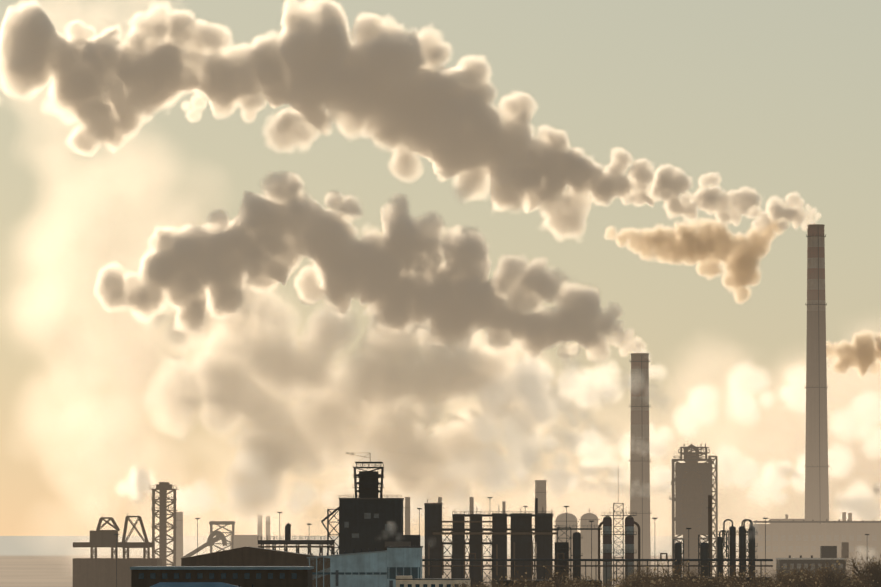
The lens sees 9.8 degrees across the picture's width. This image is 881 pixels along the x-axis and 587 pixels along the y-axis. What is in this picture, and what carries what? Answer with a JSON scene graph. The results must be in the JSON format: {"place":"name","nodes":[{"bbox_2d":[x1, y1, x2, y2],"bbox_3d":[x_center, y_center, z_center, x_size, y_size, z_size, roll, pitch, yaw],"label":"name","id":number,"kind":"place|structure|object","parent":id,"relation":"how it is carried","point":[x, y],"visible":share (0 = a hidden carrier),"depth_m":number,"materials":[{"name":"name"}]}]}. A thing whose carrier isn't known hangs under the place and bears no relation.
{"place":"outdoors","nodes":[
{"label":"outdoors","id":0,"kind":"place"},
{"bbox_2d":[150,582,238,586],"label":"roof","id":1,"kind":"structure","parent":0,"point":[190,584],"depth_m":1408.15,"materials":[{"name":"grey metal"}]},
{"bbox_2d":[0,536,748,586],"bbox_3d":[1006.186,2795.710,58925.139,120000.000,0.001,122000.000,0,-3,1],"label":"ground","id":2,"kind":"structure","parent":0,"point":[19,567],"depth_m":7067.09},
{"bbox_2d":[73,516,161,586],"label":"gantry structure","id":3,"kind":"object","parent":2,"relation":"on","point":[91,571],"visible":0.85,"depth_m":2193.87,"materials":[{"name":"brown dark steel"}]},
{"bbox_2d":[151,482,178,565],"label":"lattice tower","id":4,"kind":"structure","parent":2,"relation":"on","point":[163,488],"depth_m":2301.91,"materials":[{"name":"grey metal"}]},
{"bbox_2d":[176,512,182,565],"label":"stack","id":5,"kind":"object","parent":2,"relation":"on","point":[179,536],"visible":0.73,"depth_m":2897.39,"materials":[{"name":"concrete"}]},
{"bbox_2d":[182,521,259,557],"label":"conveyor structure","id":6,"kind":"object","parent":2,"relation":"on","point":[238,541],"visible":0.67,"depth_m":2899.09,"materials":[{"name":"metal"}]},
{"bbox_2d":[130,546,329,586],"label":"sheds","id":7,"kind":"object","parent":2,"relation":"on","point":[249,566],"visible":0.96,"depth_m":1779.28,"materials":[{"name":"black metal"}]},
{"bbox_2d":[257,515,261,545],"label":"stack","id":8,"kind":"object","parent":2,"relation":"on","point":[259,529],"visible":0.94,"depth_m":3297.75,"materials":[{"name":"concrete"}]},
{"bbox_2d":[265,516,270,548],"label":"stack","id":9,"kind":"object","parent":2,"relation":"on","point":[267,523],"visible":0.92,"depth_m":3297.59,"materials":[{"name":"concrete"}]},
{"bbox_2d":[257,523,334,555],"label":"pipe bridge","id":10,"kind":"structure","parent":2,"relation":"on","point":[287,541],"depth_m":2098.82,"materials":[{"name":"metal"}]},
{"bbox_2d":[307,546,422,586],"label":"blue hall","id":11,"kind":"structure","parent":2,"relation":"on","point":[378,568],"depth_m":1897.85,"materials":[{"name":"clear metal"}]},
{"bbox_2d":[321,453,419,554],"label":"furnace house","id":12,"kind":"structure","parent":2,"relation":"on","point":[366,515],"depth_m":1998.91,"materials":[{"name":"metal"}]},
{"bbox_2d":[405,497,409,534],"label":"chimney","id":13,"kind":"object","parent":2,"relation":"on","point":[407,515],"visible":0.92,"depth_m":2497.24,"materials":[{"name":"concrete"}]},
{"bbox_2d":[395,576,470,586],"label":"beige office","id":14,"kind":"structure","parent":2,"relation":"on","point":[405,581],"depth_m":1597.82,"materials":[{"name":"concrete"}]},
{"bbox_2d":[469,497,473,577],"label":"chimney","id":15,"kind":"object","parent":2,"relation":"on","point":[471,506],"visible":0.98,"depth_m":2497.16,"materials":[{"name":"metal"}]},
{"bbox_2d":[424,498,558,586],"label":"silos","id":16,"kind":"object","parent":2,"relation":"on","point":[521,529],"visible":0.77,"depth_m":2097.19,"materials":[{"name":"metal"}]},
{"bbox_2d":[502,501,505,512],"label":"chimney","id":17,"kind":"object","parent":16,"relation":"on","point":[503,505],"visible":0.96,"depth_m":2497.15,"materials":[{"name":"concrete"}]},
{"bbox_2d":[114,497,868,586],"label":"lamp posts","id":18,"kind":"object","parent":2,"relation":"on","point":[419,534],"visible":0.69,"depth_m":2045.93,"materials":[{"name":"metal"}]},
{"bbox_2d":[534,480,547,579],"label":"chimney","id":19,"kind":"object","parent":2,"relation":"on","point":[540,492],"visible":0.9,"depth_m":2595.03,"materials":[{"name":"concrete"}]},
{"bbox_2d":[555,513,577,578],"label":"silo","id":20,"kind":"object","parent":2,"relation":"on","point":[572,521],"visible":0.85,"depth_m":2691.41,"materials":[{"name":"metal"}]},
{"bbox_2d":[579,508,598,579],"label":"silo","id":21,"kind":"object","parent":2,"relation":"on","point":[586,518],"visible":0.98,"depth_m":2692.02,"materials":[{"name":"metal"}]},
{"bbox_2d":[422,553,772,585],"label":"pipe rack","id":22,"kind":"object","parent":2,"relation":"on","point":[585,565],"visible":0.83,"depth_m":1975.58,"materials":[{"name":"metal"}]},
{"bbox_2d":[598,503,639,586],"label":"columns","id":23,"kind":"structure","parent":2,"relation":"on","point":[607,531],"depth_m":1995.24,"materials":[{"name":"metal"}]},
{"bbox_2d":[555,525,683,579],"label":"process columns","id":24,"kind":"structure","parent":2,"relation":"on","point":[677,547],"depth_m":1996.19,"materials":[{"name":"black metal"}]},
{"bbox_2d":[628,353,651,575],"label":"smokestack","id":25,"kind":"object","parent":2,"relation":"on","point":[640,465],"visible":0.83,"depth_m":2693.56,"materials":[{"name":"paint"}]},
{"bbox_2d":[669,444,717,576],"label":"tower","id":26,"kind":"structure","parent":2,"relation":"on","point":[692,484],"depth_m":2442.67,"materials":[{"name":"metal"}]},
{"bbox_2d":[708,495,711,576],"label":"chimney","id":27,"kind":"object","parent":2,"relation":"on","point":[710,522],"visible":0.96,"depth_m":2045.76,"materials":[{"name":"metal"}]},
{"bbox_2d":[698,519,757,576],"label":"distillation columns","id":28,"kind":"structure","parent":2,"relation":"on","point":[731,546],"depth_m":1994.80,"materials":[{"name":"black metal"}]},
{"bbox_2d":[775,542,848,582],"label":"workshop","id":29,"kind":"structure","parent":2,"relation":"on","point":[828,554],"depth_m":2294.46,"materials":[{"name":"concrete"}]},
{"bbox_2d":[749,512,880,578],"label":"power house","id":30,"kind":"structure","parent":2,"relation":"on","point":[786,537],"depth_m":2935.34,"materials":[{"name":"concrete"}]},
{"bbox_2d":[311,519,874,574],"bbox_3d":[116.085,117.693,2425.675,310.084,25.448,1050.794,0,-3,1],"label":"roof vents","id":31,"kind":"object","parent":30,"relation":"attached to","point":[482,555],"visible":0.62,"depth_m":2096.08,"materials":[{"name":"metal"}]},
{"bbox_2d":[804,224,828,523],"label":"tall chimney","id":32,"kind":"object","parent":2,"relation":"on","point":[816,480],"visible":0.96,"depth_m":2992.84,"materials":[{"name":"paint"}]},
{"bbox_3d":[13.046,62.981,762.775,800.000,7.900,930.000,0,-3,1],"label":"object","id":33,"kind":"object","parent":2,"relation":"on","visible":0},
{"bbox_2d":[453,574,490,586],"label":"bush","id":34,"kind":"object","parent":33,"relation":"on","point":[463,584],"visible":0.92,"depth_m":1046.06,"materials":[{"name":"brown plant"}]},
{"bbox_2d":[482,574,529,586],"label":"bush","id":35,"kind":"object","parent":33,"relation":"on","point":[495,585],"visible":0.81,"depth_m":1002.45,"materials":[{"name":"brown plant"}]},
{"bbox_2d":[500,568,562,586],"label":"bush","id":36,"kind":"object","parent":33,"relation":"on","point":[519,583],"visible":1,"depth_m":929.33,"materials":[{"name":"brown plant"}]},
{"bbox_2d":[537,573,576,586],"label":"bush","id":37,"kind":"object","parent":33,"relation":"on","point":[552,582],"visible":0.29,"depth_m":1050.62,"materials":[{"name":"brown plant"}]},
{"bbox_2d":[543,560,602,586],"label":"bush","id":38,"kind":"object","parent":33,"relation":"on","point":[556,582],"visible":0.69,"depth_m":1026.82,"materials":[{"name":"brown plant"}]},
{"bbox_2d":[560,577,606,586],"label":"bush","id":39,"kind":"object","parent":33,"relation":"on","point":[581,585],"visible":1,"depth_m":962.93,"materials":[{"name":"brown plant"}]},
{"bbox_2d":[587,572,623,586],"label":"bush","id":40,"kind":"object","parent":33,"relation":"on","point":[599,584],"visible":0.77,"depth_m":975.21,"materials":[{"name":"brown plant"}]},
{"bbox_2d":[610,560,680,586],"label":"bush","id":41,"kind":"object","parent":33,"relation":"on","point":[643,573],"visible":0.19,"depth_m":1069.28,"materials":[{"name":"brown plant"}]},
{"bbox_2d":[614,554,688,586],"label":"bush","id":42,"kind":"object","parent":33,"relation":"on","point":[633,581],"visible":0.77,"depth_m":951.30,"materials":[{"name":"brown plant"}]},
{"bbox_2d":[630,574,709,586],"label":"bush","id":43,"kind":"object","parent":33,"relation":"on","point":[657,583],"visible":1,"depth_m":930.59,"materials":[{"name":"brown plant"}]},
{"bbox_2d":[679,562,730,585],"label":"bush","id":44,"kind":"object","parent":33,"relation":"on","point":[693,575],"visible":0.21,"depth_m":1058.06,"materials":[{"name":"brown plant"}]},
{"bbox_2d":[682,572,745,586],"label":"bush","id":45,"kind":"object","parent":33,"relation":"on","point":[706,581],"visible":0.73,"depth_m":1036.34,"materials":[{"name":"brown plant"}]},
{"bbox_2d":[706,565,752,586],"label":"bush","id":46,"kind":"object","parent":33,"relation":"on","point":[725,577],"visible":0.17,"depth_m":1047.73,"materials":[{"name":"brown plant"}]},
{"bbox_2d":[719,561,781,586],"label":"bush","id":47,"kind":"object","parent":33,"relation":"on","point":[748,581],"visible":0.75,"depth_m":986.23,"materials":[{"name":"brown plant"}]},
{"bbox_2d":[715,577,797,586],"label":"bush","id":48,"kind":"object","parent":33,"relation":"on","point":[761,585],"visible":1,"depth_m":954.31,"materials":[{"name":"brown plant"}]},
{"bbox_2d":[753,566,811,586],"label":"bush","id":49,"kind":"object","parent":33,"relation":"on","point":[773,575],"visible":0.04,"depth_m":1081.38,"materials":[{"name":"brown plant"}]},
{"bbox_2d":[732,561,835,586],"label":"bush","id":50,"kind":"object","parent":33,"relation":"on","point":[798,582],"visible":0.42,"depth_m":1006.76,"materials":[{"name":"brown plant"}]},
{"bbox_2d":[775,563,826,586],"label":"bush","id":51,"kind":"object","parent":33,"relation":"on","point":[797,572],"visible":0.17,"depth_m":1055.35,"materials":[{"name":"brown plant"}]},
{"bbox_2d":[799,558,877,586],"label":"bush","id":52,"kind":"object","parent":33,"relation":"on","point":[826,580],"visible":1,"depth_m":941.36,"materials":[{"name":"brown plant"}]},
{"bbox_2d":[836,551,880,586],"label":"bush","id":53,"kind":"object","parent":33,"relation":"on","point":[873,569],"visible":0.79,"depth_m":975.59,"materials":[{"name":"brown plant"}]},
{"bbox_2d":[0,0,880,576],"label":"sky","id":54,"kind":"structure","parent":0,"point":[248,247],"materials":[{"name":"beige"}]},
{"bbox_2d":[499,577,849,586],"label":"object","id":55,"kind":"structure","parent":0,"point":[506,584],"depth_m":1797.05,"materials":[{"name":"metal"}]}
]}

